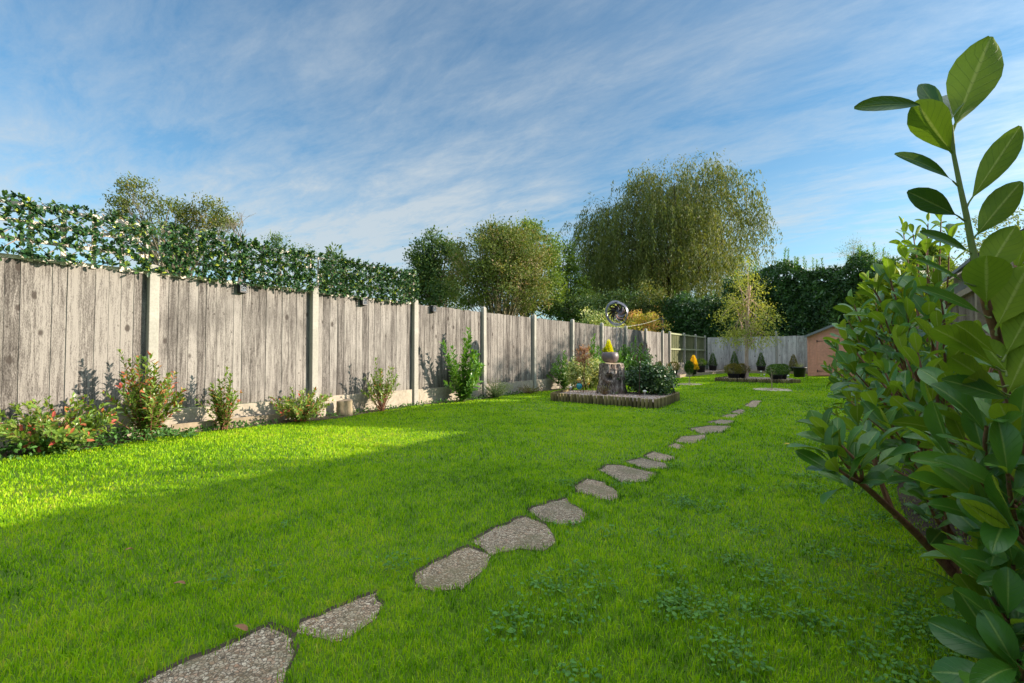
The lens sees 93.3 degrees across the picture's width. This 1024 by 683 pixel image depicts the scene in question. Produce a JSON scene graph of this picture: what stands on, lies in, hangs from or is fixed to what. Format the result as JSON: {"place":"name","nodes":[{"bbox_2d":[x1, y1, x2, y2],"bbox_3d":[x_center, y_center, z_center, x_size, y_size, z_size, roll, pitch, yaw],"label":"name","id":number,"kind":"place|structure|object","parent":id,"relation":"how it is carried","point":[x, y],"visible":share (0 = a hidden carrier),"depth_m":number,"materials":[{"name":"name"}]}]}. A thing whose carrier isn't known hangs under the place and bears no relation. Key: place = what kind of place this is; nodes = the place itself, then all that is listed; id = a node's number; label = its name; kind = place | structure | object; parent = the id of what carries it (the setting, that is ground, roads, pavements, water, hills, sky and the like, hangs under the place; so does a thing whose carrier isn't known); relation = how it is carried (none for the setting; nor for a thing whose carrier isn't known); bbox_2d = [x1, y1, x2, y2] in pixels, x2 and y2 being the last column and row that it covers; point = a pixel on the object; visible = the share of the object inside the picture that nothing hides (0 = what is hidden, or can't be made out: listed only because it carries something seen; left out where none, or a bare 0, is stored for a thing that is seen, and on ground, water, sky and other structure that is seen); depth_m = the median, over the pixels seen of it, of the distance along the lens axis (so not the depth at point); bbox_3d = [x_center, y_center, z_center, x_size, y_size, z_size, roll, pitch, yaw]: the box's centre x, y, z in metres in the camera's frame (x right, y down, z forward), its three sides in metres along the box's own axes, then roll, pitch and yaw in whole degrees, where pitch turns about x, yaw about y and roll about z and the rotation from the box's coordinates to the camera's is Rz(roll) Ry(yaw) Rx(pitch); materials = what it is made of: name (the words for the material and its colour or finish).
{"place":"outdoors","nodes":[
{"label":"outdoors","id":0,"kind":"place"},
{"bbox_2d":[0,387,568,458],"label":"soil","id":1,"kind":"structure","parent":0,"point":[326,417],"depth_m":6.00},
{"bbox_2d":[0,392,122,455],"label":"photinia shrub","id":2,"kind":"object","parent":1,"relation":"on","point":[62,433],"visible":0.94,"depth_m":4.23,"materials":[{"name":"green plant"}]},
{"bbox_2d":[194,366,242,430],"bbox_3d":[-3.323,0.652,5.535,0.454,0.746,0.379,0,-2,-16],"label":"photinia shrub","id":3,"kind":"object","parent":1,"relation":"on","point":[222,413],"visible":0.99,"depth_m":5.51,"materials":[{"name":"green plant"}]},
{"bbox_2d":[171,413,282,434],"bbox_3d":[-3.331,0.981,5.752,0.024,0.135,1.250,-1,-2,35],"label":"edging board","id":4,"kind":"object","parent":1,"relation":"on","point":[249,419],"visible":0.43,"depth_m":5.78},
{"bbox_2d":[0,390,526,460],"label":"ground cover","id":5,"kind":"object","parent":1,"relation":"on","point":[168,430],"visible":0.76,"depth_m":4.79,"materials":[{"name":"green plant"}]},
{"bbox_2d":[269,387,334,421],"bbox_3d":[-2.750,0.828,6.317,0.811,0.469,0.797,-1,-2,35],"label":"photinia shrub","id":6,"kind":"object","parent":1,"relation":"on","point":[307,409],"visible":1,"depth_m":6.22,"materials":[{"name":"green plant"}]},
{"bbox_2d":[336,399,352,415],"bbox_3d":[-2.397,0.962,6.957,0.228,0.261,0.223,0,-2,-9],"label":"cut log","id":7,"kind":"object","parent":1,"relation":"on","point":[344,407],"visible":0.94,"depth_m":6.86,"materials":[{"name":"beige wood"}]},
{"bbox_2d":[481,378,512,397],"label":"lavender bush","id":8,"kind":"object","parent":1,"relation":"on","point":[497,392],"visible":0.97,"depth_m":9.76,"materials":[{"name":"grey plant"}]},
{"bbox_2d":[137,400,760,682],"bbox_3d":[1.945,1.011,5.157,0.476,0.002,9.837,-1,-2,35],"label":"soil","id":9,"kind":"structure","parent":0,"point":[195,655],"depth_m":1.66,"materials":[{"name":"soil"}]},
{"bbox_2d":[145,627,294,682],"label":"stepping stone","id":10,"kind":"object","parent":9,"relation":"on","point":[262,655],"visible":0.87,"depth_m":1.35,"materials":[{"name":"stone"}]},
{"bbox_2d":[296,593,381,642],"bbox_3d":[-0.537,0.928,1.605,0.194,0.034,0.311,-1,-2,35],"label":"stepping stone","id":11,"kind":"object","parent":9,"relation":"on","point":[350,616],"visible":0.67,"depth_m":1.58,"materials":[{"name":"stone"}]},
{"bbox_2d":[415,547,490,591],"bbox_3d":[-0.222,0.937,1.951,0.249,0.034,0.401,-1,-2,35],"label":"stepping stone","id":12,"kind":"object","parent":9,"relation":"on","point":[461,565],"visible":0.63,"depth_m":1.94,"materials":[{"name":"stone"}]},
{"bbox_2d":[472,517,554,555],"bbox_3d":[0.042,0.947,2.302,0.350,0.034,0.507,-1,-2,35],"label":"stepping stone","id":13,"kind":"object","parent":9,"relation":"on","point":[527,531],"visible":0.67,"depth_m":2.29,"materials":[{"name":"stone"}]},
{"bbox_2d":[530,498,586,525],"bbox_3d":[0.248,0.957,2.674,0.293,0.034,0.436,0,-2,-16],"label":"stepping stone","id":14,"kind":"object","parent":9,"relation":"on","point":[561,510],"visible":0.59,"depth_m":2.66,"materials":[{"name":"stone"}]},
{"bbox_2d":[575,479,617,500],"bbox_3d":[0.540,0.969,3.124,0.256,0.034,0.521,0,-2,-1],"label":"stepping stone","id":15,"kind":"object","parent":9,"relation":"on","point":[596,488],"visible":0.58,"depth_m":3.11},
{"bbox_2d":[599,465,653,482],"bbox_3d":[0.863,0.982,3.564,0.523,0.034,0.380,-5,-6,74],"label":"stepping stone","id":16,"kind":"object","parent":9,"relation":"on","point":[621,472],"visible":0.54,"depth_m":3.56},
{"bbox_2d":[626,458,668,468],"bbox_3d":[1.088,0.989,3.846,0.275,0.034,0.378,1,-2,-26],"label":"stepping stone","id":17,"kind":"object","parent":9,"relation":"on","point":[647,463],"visible":0.57,"depth_m":3.86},
{"bbox_2d":[645,452,674,460],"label":"stepping stone","id":18,"kind":"object","parent":9,"relation":"on","point":[659,456],"visible":0.57,"depth_m":4.12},
{"bbox_2d":[677,435,704,443],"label":"stepping stone","id":19,"kind":"object","parent":9,"relation":"on","point":[689,439],"visible":0.54,"depth_m":5.01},
{"bbox_2d":[691,426,730,433],"bbox_3d":[2.299,1.040,5.664,0.378,0.034,0.799,-1,-2,35],"label":"stepping stone","id":20,"kind":"object","parent":9,"relation":"on","point":[707,429],"visible":0.47,"depth_m":5.61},
{"bbox_2d":[707,419,732,424],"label":"stepping stone","id":21,"kind":"object","parent":9,"relation":"on","point":[720,421],"visible":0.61,"depth_m":6.29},
{"bbox_2d":[0,373,1022,682],"bbox_3d":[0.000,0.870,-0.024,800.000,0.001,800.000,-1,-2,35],"label":"ground","id":22,"kind":"structure","parent":0,"point":[620,595],"depth_m":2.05,"materials":[{"name":"plant"}]},
{"bbox_2d":[79,349,186,440],"bbox_3d":[-3.696,0.540,4.860,0.646,0.937,0.849,0,-2,5],"label":"photinia shrub","id":23,"kind":"object","parent":22,"relation":"on","point":[151,416],"visible":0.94,"depth_m":4.85,"materials":[{"name":"green plant"}]},
{"bbox_2d":[88,171,248,276],"bbox_3d":[-14.973,-2.996,21.176,5.878,8.898,5.149,-1,-2,35],"label":"ash tree","id":24,"kind":"object","parent":22,"relation":"on","point":[124,202],"visible":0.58,"depth_m":21.03,"materials":[{"name":"green plant"}]},
{"bbox_2d":[214,212,253,280],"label":"bare tree","id":25,"kind":"object","parent":22,"relation":"on","point":[233,229],"visible":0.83,"depth_m":19.11,"materials":[{"name":"grey plant"}]},
{"bbox_2d":[261,230,318,286],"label":"tree","id":26,"kind":"object","parent":22,"relation":"on","point":[276,239],"visible":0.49,"depth_m":22.07,"materials":[{"name":"green plant"}]},
{"bbox_2d":[315,242,349,293],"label":"spruce tree","id":27,"kind":"object","parent":22,"relation":"on","point":[331,252],"visible":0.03,"depth_m":29.86,"materials":[{"name":"green plant"}]},
{"bbox_2d":[0,257,670,451],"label":"closeboard fence","id":28,"kind":"object","parent":22,"relation":"on","point":[66,331],"visible":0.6,"depth_m":6.03,"materials":[{"name":"wood"}]},
{"bbox_2d":[0,199,148,274],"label":"timber trellis","id":29,"kind":"object","parent":28,"relation":"attached to","point":[63,255],"visible":0.45,"depth_m":4.72,"materials":[{"name":"wood"}]},
{"bbox_2d":[0,190,158,276],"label":"leaf screen","id":30,"kind":"object","parent":28,"relation":"attached to","point":[56,233],"visible":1,"depth_m":4.66,"materials":[{"name":"plant"}]},
{"bbox_2d":[158,227,310,292],"bbox_3d":[-3.365,-0.971,6.073,0.038,0.545,1.830,-1,-2,35],"label":"timber trellis","id":31,"kind":"object","parent":28,"relation":"attached to","point":[180,276],"visible":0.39,"depth_m":5.86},
{"bbox_2d":[154,221,318,292],"bbox_3d":[-3.296,-1.010,6.027,0.147,0.690,1.975,-1,-2,35],"label":"leaf screen","id":32,"kind":"object","parent":28,"relation":"attached to","point":[269,253],"visible":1,"depth_m":5.88,"materials":[{"name":"plant"}]},
{"bbox_2d":[237,282,248,293],"bbox_3d":[-3.342,-0.666,6.014,0.077,0.130,0.100,-1,-2,35],"label":"wall lamp","id":33,"kind":"object","parent":28,"relation":"attached to","point":[242,288],"visible":0.98,"depth_m":6.00,"materials":[{"name":"white plastic"}]},
{"bbox_2d":[316,257,413,303],"bbox_3d":[-2.251,-0.927,7.666,0.038,0.545,1.860,-1,-2,35],"label":"timber trellis","id":34,"kind":"object","parent":28,"relation":"attached to","point":[322,258],"visible":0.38,"depth_m":7.29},
{"bbox_2d":[317,252,419,303],"bbox_3d":[-2.186,-0.954,7.612,0.142,0.670,1.990,-1,-2,35],"label":"leaf screen","id":35,"kind":"object","parent":28,"relation":"attached to","point":[383,286],"visible":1,"depth_m":7.49,"materials":[{"name":"plant"}]},
{"bbox_2d":[360,357,400,411],"bbox_3d":[-1.984,0.658,7.409,0.641,0.838,0.631,-1,-2,35],"label":"photinia shrub","id":36,"kind":"object","parent":22,"relation":"on","point":[380,391],"visible":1,"depth_m":7.39,"materials":[{"name":"green plant"}]},
{"bbox_2d":[398,225,473,309],"bbox_3d":[-4.251,-2.505,27.267,4.714,8.252,4.888,1,-2,-21],"label":"oak tree","id":37,"kind":"object","parent":22,"relation":"on","point":[427,264],"visible":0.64,"depth_m":26.24,"materials":[{"name":"green plant"}]},
{"bbox_2d":[440,327,485,401],"bbox_3d":[-0.911,0.421,8.939,0.854,1.400,0.908,0,-2,-6],"label":"young laurel","id":38,"kind":"object","parent":22,"relation":"on","point":[463,388],"visible":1,"depth_m":8.88,"materials":[{"name":"green plant"}]},
{"bbox_2d":[427,210,566,318],"bbox_3d":[-0.771,-2.479,23.806,6.987,8.008,4.779,0,-2,1],"label":"hawthorn tree","id":39,"kind":"object","parent":22,"relation":"on","point":[506,256],"visible":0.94,"depth_m":23.34,"materials":[{"name":"green plant"}]},
{"bbox_2d":[472,210,576,319],"bbox_3d":[0.695,-3.167,30.244,6.589,9.743,4.594,0,-2,-2],"label":"maple tree","id":40,"kind":"object","parent":22,"relation":"on","point":[552,240],"visible":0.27,"depth_m":29.58,"materials":[{"name":"green plant"}]},
{"bbox_2d":[517,384,547,393],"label":"heather bush","id":41,"kind":"object","parent":22,"relation":"on","point":[528,390],"visible":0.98,"depth_m":10.80,"materials":[{"name":"green plant"}]},
{"bbox_2d":[546,350,576,389],"bbox_3d":[1.336,0.707,12.073,0.876,1.000,0.924,-1,-2,35],"label":"young laurel","id":42,"kind":"object","parent":22,"relation":"on","point":[559,376],"visible":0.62,"depth_m":11.99,"materials":[{"name":"green plant"}]},
{"bbox_2d":[544,239,607,321],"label":"poplar tree","id":43,"kind":"object","parent":22,"relation":"on","point":[575,269],"visible":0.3,"depth_m":32.62,"materials":[{"name":"green plant"}]},
{"bbox_2d":[582,333,605,364],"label":"young laurel","id":44,"kind":"object","parent":22,"relation":"on","point":[593,347],"visible":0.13,"depth_m":13.41,"materials":[{"name":"green plant"}]},
{"bbox_2d":[536,280,653,326],"bbox_3d":[5.131,-1.022,30.090,8.011,5.443,4.029,0,-2,1],"label":"dark tree","id":45,"kind":"object","parent":22,"relation":"on","point":[570,309],"visible":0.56,"depth_m":29.50,"materials":[{"name":"green plant"}]},
{"bbox_2d":[575,304,625,327],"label":"variegated shrub","id":46,"kind":"object","parent":22,"relation":"on","point":[592,320],"visible":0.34,"depth_m":18.05,"materials":[{"name":"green plant"}]},
{"bbox_2d":[201,463,1016,682],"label":"clover","id":47,"kind":"object","parent":22,"relation":"on","point":[735,650],"visible":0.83,"depth_m":1.63,"materials":[{"name":"green plant"}]},
{"bbox_2d":[550,388,679,408],"bbox_3d":[1.907,1.042,9.206,2.407,0.180,1.944,-1,-2,35],"label":"log edging","id":48,"kind":"object","parent":22,"relation":"on","point":[665,401],"visible":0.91,"depth_m":8.34,"materials":[{"name":"wood"}]},
{"bbox_2d":[613,347,633,376],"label":"young laurel","id":49,"kind":"object","parent":22,"relation":"on","point":[619,360],"visible":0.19,"depth_m":14.63,"materials":[{"name":"green plant"}]},
{"bbox_2d":[618,336,652,368],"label":"young laurel","id":50,"kind":"object","parent":22,"relation":"on","point":[628,352],"visible":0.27,"depth_m":15.71,"materials":[{"name":"green plant"}]},
{"bbox_2d":[617,309,674,332],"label":"red tipped shrub","id":51,"kind":"object","parent":22,"relation":"on","point":[636,320],"visible":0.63,"depth_m":22.20,"materials":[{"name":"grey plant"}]},
{"bbox_2d":[625,279,670,329],"bbox_3d":[8.243,-1.136,28.968,3.378,5.608,2.508,0,-2,7],"label":"golden shrub","id":52,"kind":"object","parent":22,"relation":"on","point":[653,305],"visible":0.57,"depth_m":28.78,"materials":[{"name":"green plant"}]},
{"bbox_2d":[557,150,782,326],"bbox_3d":[12.013,-6.425,38.485,16.774,16.763,16.376,-1,-2,35],"label":"weeping willow","id":53,"kind":"object","parent":22,"relation":"on","point":[687,225],"visible":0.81,"depth_m":34.07,"materials":[{"name":"green plant"}]},
{"bbox_2d":[620,288,732,369],"bbox_3d":[9.945,-0.803,28.707,7.551,5.138,2.714,-1,-2,35],"label":"laurel hedge","id":54,"kind":"object","parent":22,"relation":"on","point":[688,320],"visible":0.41,"depth_m":27.68,"materials":[{"name":"green plant"}]},
{"bbox_2d":[671,333,705,372],"bbox_3d":[8.352,0.582,22.762,0.095,1.910,6.038,-1,-2,35],"label":"railed fence","id":55,"kind":"object","parent":22,"relation":"on","point":[684,347],"visible":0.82,"depth_m":22.38,"materials":[{"name":"wood"}]},
{"bbox_2d":[677,382,702,384],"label":"wood chippings","id":56,"kind":"object","parent":22,"relation":"on","point":[690,383],"visible":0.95,"depth_m":13.96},
{"bbox_2d":[684,360,693,383],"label":"standard tree","id":57,"kind":"object","parent":56,"relation":"on","point":[688,364],"visible":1,"depth_m":14.03,"materials":[{"name":"green plant"}]},
{"bbox_2d":[672,371,806,377],"bbox_3d":[7.636,1.351,19.331,11.876,0.145,2.716,1,-2,-36],"label":"timber edging","id":58,"kind":"object","parent":22,"relation":"on","point":[702,373],"visible":0.23,"depth_m":21.15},
{"bbox_2d":[707,331,807,372],"bbox_3d":[13.052,0.528,23.204,6.997,2.071,0.090,-1,-2,35],"label":"closeboard fence","id":59,"kind":"object","parent":22,"relation":"on","point":[788,348],"visible":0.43,"depth_m":23.69,"materials":[{"name":"wood"}]},
{"bbox_2d":[715,376,800,383],"bbox_3d":[8.130,1.243,15.886,2.395,0.146,1.987,-1,-2,35],"label":"log edging","id":60,"kind":"object","parent":22,"relation":"on","point":[760,380],"visible":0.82,"depth_m":15.05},
{"bbox_2d":[754,387,791,390],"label":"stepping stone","id":61,"kind":"object","parent":22,"relation":"on","point":[774,389],"visible":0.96,"depth_m":11.87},
{"bbox_2d":[765,361,777,388],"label":"sapling","id":62,"kind":"object","parent":61,"relation":"on","point":[770,369],"visible":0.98,"depth_m":11.96,"materials":[{"name":"green plant"}]},
{"bbox_2d":[792,367,806,376],"bbox_3d":[11.056,1.183,18.600,0.500,0.400,0.500,-1,-2,35],"label":"plant pot","id":63,"kind":"object","parent":22,"relation":"on","point":[799,371],"visible":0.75,"depth_m":18.43,"materials":[{"name":"plastic"}]},
{"bbox_2d":[718,242,901,348],"bbox_3d":[14.708,-1.555,24.200,8.147,6.516,2.768,-1,-2,35],"label":"laurel hedge","id":64,"kind":"object","parent":22,"relation":"on","point":[810,300],"visible":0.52,"depth_m":23.75,"materials":[{"name":"green plant"}]},
{"bbox_2d":[804,325,853,375],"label":"garden shed","id":65,"kind":"structure","parent":22,"relation":"on","point":[819,351],"depth_m":19.47,"materials":[{"name":"wood"}]},
{"bbox_2d":[816,337,837,374],"bbox_3d":[12.605,0.577,19.335,0.717,1.532,0.023,-1,-2,35],"label":"door","id":66,"kind":"structure","parent":65,"relation":"in","point":[822,346],"depth_m":19.41,"materials":[{"name":"wood"}]},
{"bbox_2d":[832,238,894,266],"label":"feathery tree","id":67,"kind":"object","parent":22,"relation":"on","point":[853,248],"visible":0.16,"depth_m":30.05,"materials":[{"name":"green plant"}]},
{"bbox_2d":[910,262,1023,402],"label":"closeboard fence","id":68,"kind":"object","parent":22,"relation":"on","point":[969,295],"visible":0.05,"depth_m":5.06,"materials":[{"name":"wood"}]},
{"bbox_2d":[930,206,1023,292],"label":"privet tree","id":69,"kind":"object","parent":22,"relation":"on","point":[975,221],"visible":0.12,"depth_m":14.51,"materials":[{"name":"green plant"}]},
{"bbox_2d":[942,228,1023,293],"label":"summerhouse","id":70,"kind":"structure","parent":22,"relation":"on","point":[961,285],"depth_m":8.34,"materials":[{"name":"grey wood"}]},
{"bbox_2d":[0,0,1023,320],"label":"sky","id":71,"kind":"structure","parent":0,"point":[363,127],"materials":[{"name":"blue"}]},
{"bbox_2d":[667,361,680,370],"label":"ball shrub","id":72,"kind":"object","parent":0,"point":[674,364],"visible":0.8,"depth_m":18.09,"materials":[{"name":"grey plant"}]},
{"bbox_2d":[690,355,699,369],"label":"golden column conifer","id":73,"kind":"object","parent":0,"point":[694,360],"visible":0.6,"depth_m":19.43,"materials":[{"name":"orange plant"}]},
{"bbox_2d":[788,354,798,366],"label":"cone topiary","id":74,"kind":"object","parent":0,"point":[793,359],"visible":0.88,"depth_m":22.41,"materials":[{"name":"green plant"}]},
{"bbox_2d":[897,444,1023,580],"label":"soil","id":75,"kind":"structure","parent":0,"point":[910,513],"depth_m":2.57,"materials":[{"name":"soil"}]},
{"bbox_2d":[827,344,888,413],"bbox_3d":[4.232,0.495,5.346,1.236,1.049,1.349,-1,-2,35],"label":"cherry laurel","id":76,"kind":"object","parent":75,"relation":"on","point":[842,408],"visible":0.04,"depth_m":5.42,"materials":[{"name":"green plant"}]},
{"bbox_2d":[847,278,873,375],"bbox_3d":[11.704,-0.350,15.736,1.560,3.557,1.596,-1,-2,35],"label":"cherry laurel","id":77,"kind":"object","parent":75,"relation":"on","point":[860,300],"visible":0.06,"depth_m":15.73,"materials":[{"name":"green plant"}]},
{"bbox_2d":[820,289,918,438],"bbox_3d":[3.399,0.262,4.242,1.294,1.549,1.372,-1,-2,35],"label":"cherry laurel","id":78,"kind":"object","parent":75,"relation":"on","point":[835,377],"visible":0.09,"depth_m":4.23,"materials":[{"name":"green plant"}]},
{"bbox_2d":[859,261,924,365],"bbox_3d":[9.050,-0.304,11.254,1.646,3.107,1.662,-1,-2,35],"label":"golden conifer","id":79,"kind":"object","parent":75,"relation":"on","point":[889,289],"visible":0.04,"depth_m":11.14,"materials":[{"name":"green plant"}]},
{"bbox_2d":[787,310,1004,577],"bbox_3d":[1.525,0.394,1.774,1.246,1.077,0.501,1,-2,-37],"label":"cherry laurel","id":80,"kind":"object","parent":75,"relation":"on","point":[872,443],"visible":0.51,"depth_m":1.78,"materials":[{"name":"green plant"}]},
{"bbox_2d":[823,258,997,525],"bbox_3d":[2.230,0.299,2.552,1.157,1.361,0.993,0,-2,6],"label":"cherry laurel","id":81,"kind":"object","parent":75,"relation":"on","point":[925,307],"visible":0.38,"depth_m":2.38,"materials":[{"name":"green plant"}]},
{"bbox_2d":[851,213,1003,475],"bbox_3d":[2.926,-0.009,3.332,1.059,1.946,1.097,-1,-2,35],"label":"cherry laurel","id":82,"kind":"object","parent":75,"relation":"on","point":[924,244],"visible":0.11,"depth_m":3.33,"materials":[{"name":"green plant"}]},
{"bbox_2d":[901,243,958,288],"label":"garden conifer","id":83,"kind":"object","parent":75,"relation":"on","point":[933,250],"visible":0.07,"depth_m":16.86,"materials":[{"name":"green plant"}]},
{"bbox_2d":[854,36,1023,682],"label":"cherry laurel","id":84,"kind":"object","parent":75,"relation":"on","point":[979,478],"visible":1,"depth_m":1.02,"materials":[{"name":"green plant"}]},
{"label":"gravel","id":85,"kind":"structure","parent":0,"visible":0},
{"bbox_2d":[559,351,600,389],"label":"euonymus bush","id":86,"kind":"object","parent":85,"relation":"on","point":[575,372],"visible":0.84,"depth_m":10.39,"materials":[{"name":"green plant"}]},
{"bbox_2d":[572,344,593,392],"bbox_3d":[1.415,0.540,9.722,0.445,0.996,0.431,0,-2,1],"label":"photinia standard","id":87,"kind":"object","parent":85,"relation":"on","point":[581,358],"visible":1,"depth_m":9.70,"materials":[{"name":"red plant"}]},
{"bbox_2d":[596,363,627,394],"bbox_3d":[1.982,0.732,9.552,0.587,0.623,0.559,1,-2,-40],"label":"tree stump","id":88,"kind":"object","parent":85,"relation":"on","point":[609,373],"visible":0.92,"depth_m":9.36,"materials":[{"name":"brown wood"}]},
{"bbox_2d":[601,352,618,362],"bbox_3d":[1.945,0.313,9.592,0.340,0.206,0.340,-1,-2,35],"label":"bowl planter","id":89,"kind":"object","parent":88,"relation":"on","point":[610,357],"visible":1,"depth_m":9.46,"materials":[{"name":"grey ceramic"}]},
{"bbox_2d":[604,339,613,351],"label":"golden conifer","id":90,"kind":"object","parent":89,"relation":"on","point":[608,347],"visible":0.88,"depth_m":9.58,"materials":[{"name":"yellow plant"}]},
{"bbox_2d":[605,300,627,362],"bbox_3d":[2.120,0.105,9.802,0.474,1.890,0.242,0,-2,0],"label":"wind spinner","id":91,"kind":"object","parent":85,"relation":"on","point":[617,310],"visible":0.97,"depth_m":9.81,"materials":[{"name":"metal"}]},
{"bbox_2d":[562,390,671,401],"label":"gravel stones","id":92,"kind":"object","parent":85,"relation":"on","point":[629,395],"visible":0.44,"depth_m":9.19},
{"bbox_2d":[630,342,651,395],"bbox_3d":[2.364,0.513,8.851,0.391,1.002,0.102,0,-2,0],"label":"spinner","id":93,"kind":"object","parent":85,"relation":"on","point":[640,361],"visible":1,"depth_m":8.85,"materials":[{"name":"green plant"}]},
{"bbox_2d":[617,355,681,395],"bbox_3d":[2.686,0.657,9.462,1.217,0.808,1.372,-1,-2,35],"label":"dark shrub","id":94,"kind":"object","parent":85,"relation":"on","point":[655,379],"visible":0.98,"depth_m":9.20,"materials":[{"name":"green plant"}]},
{"label":"gravel","id":95,"kind":"structure","parent":0,"visible":0},
{"bbox_2d":[727,373,738,377],"bbox_3d":[7.290,1.134,15.926,0.392,0.170,0.392,-1,-2,35],"label":"plant pot","id":96,"kind":"object","parent":95,"relation":"on","point":[730,375],"visible":0.72,"depth_m":15.79,"materials":[{"name":"plastic"}]},
{"bbox_2d":[722,363,744,373],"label":"mound plant","id":97,"kind":"object","parent":96,"relation":"in","point":[728,367],"visible":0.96,"depth_m":15.85,"materials":[{"name":"green plant"}]},
{"bbox_2d":[701,253,787,377],"bbox_3d":[7.755,-0.949,16.015,2.437,4.340,2.391,0,-2,2],"label":"birch tree","id":98,"kind":"object","parent":95,"relation":"on","point":[746,334],"visible":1,"depth_m":15.91,"materials":[{"name":"green plant"}]},
{"bbox_2d":[717,377,792,380],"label":"gravel stones","id":99,"kind":"object","parent":95,"relation":"on","point":[762,378],"visible":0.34,"depth_m":15.71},
{"bbox_2d":[769,374,781,379],"bbox_3d":[8.236,1.111,15.082,0.392,0.170,0.392,-1,-2,35],"label":"plant pot","id":100,"kind":"object","parent":95,"relation":"on","point":[777,377],"visible":0.69,"depth_m":14.94,"materials":[{"name":"plastic"}]},
{"bbox_2d":[764,364,787,375],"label":"mound plant","id":101,"kind":"object","parent":100,"relation":"in","point":[782,368],"visible":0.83,"depth_m":14.98,"materials":[{"name":"green plant"}]},
{"label":"gravel","id":102,"kind":"structure","parent":0,"visible":0},
{"bbox_2d":[708,365,716,370],"bbox_3d":[10.002,1.319,24.094,0.420,0.260,0.420,-1,-2,35],"label":"plant pot","id":103,"kind":"object","parent":102,"relation":"on","point":[712,367],"visible":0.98,"depth_m":23.94,"materials":[{"name":"plastic"}]},
{"bbox_2d":[708,353,717,364],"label":"cone topiary","id":104,"kind":"object","parent":103,"relation":"on","point":[711,358],"visible":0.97,"depth_m":24.04,"materials":[{"name":"green plant"}]},
{"bbox_2d":[756,366,765,370],"bbox_3d":[11.816,1.288,22.948,0.420,0.260,0.420,-1,-2,35],"label":"plant pot","id":105,"kind":"object","parent":102,"relation":"on","point":[760,368],"visible":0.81,"depth_m":22.80,"materials":[{"name":"plastic"}]},
{"bbox_2d":[756,353,765,365],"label":"cone topiary","id":106,"kind":"object","parent":105,"relation":"on","point":[760,358],"visible":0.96,"depth_m":22.90,"materials":[{"name":"green plant"}]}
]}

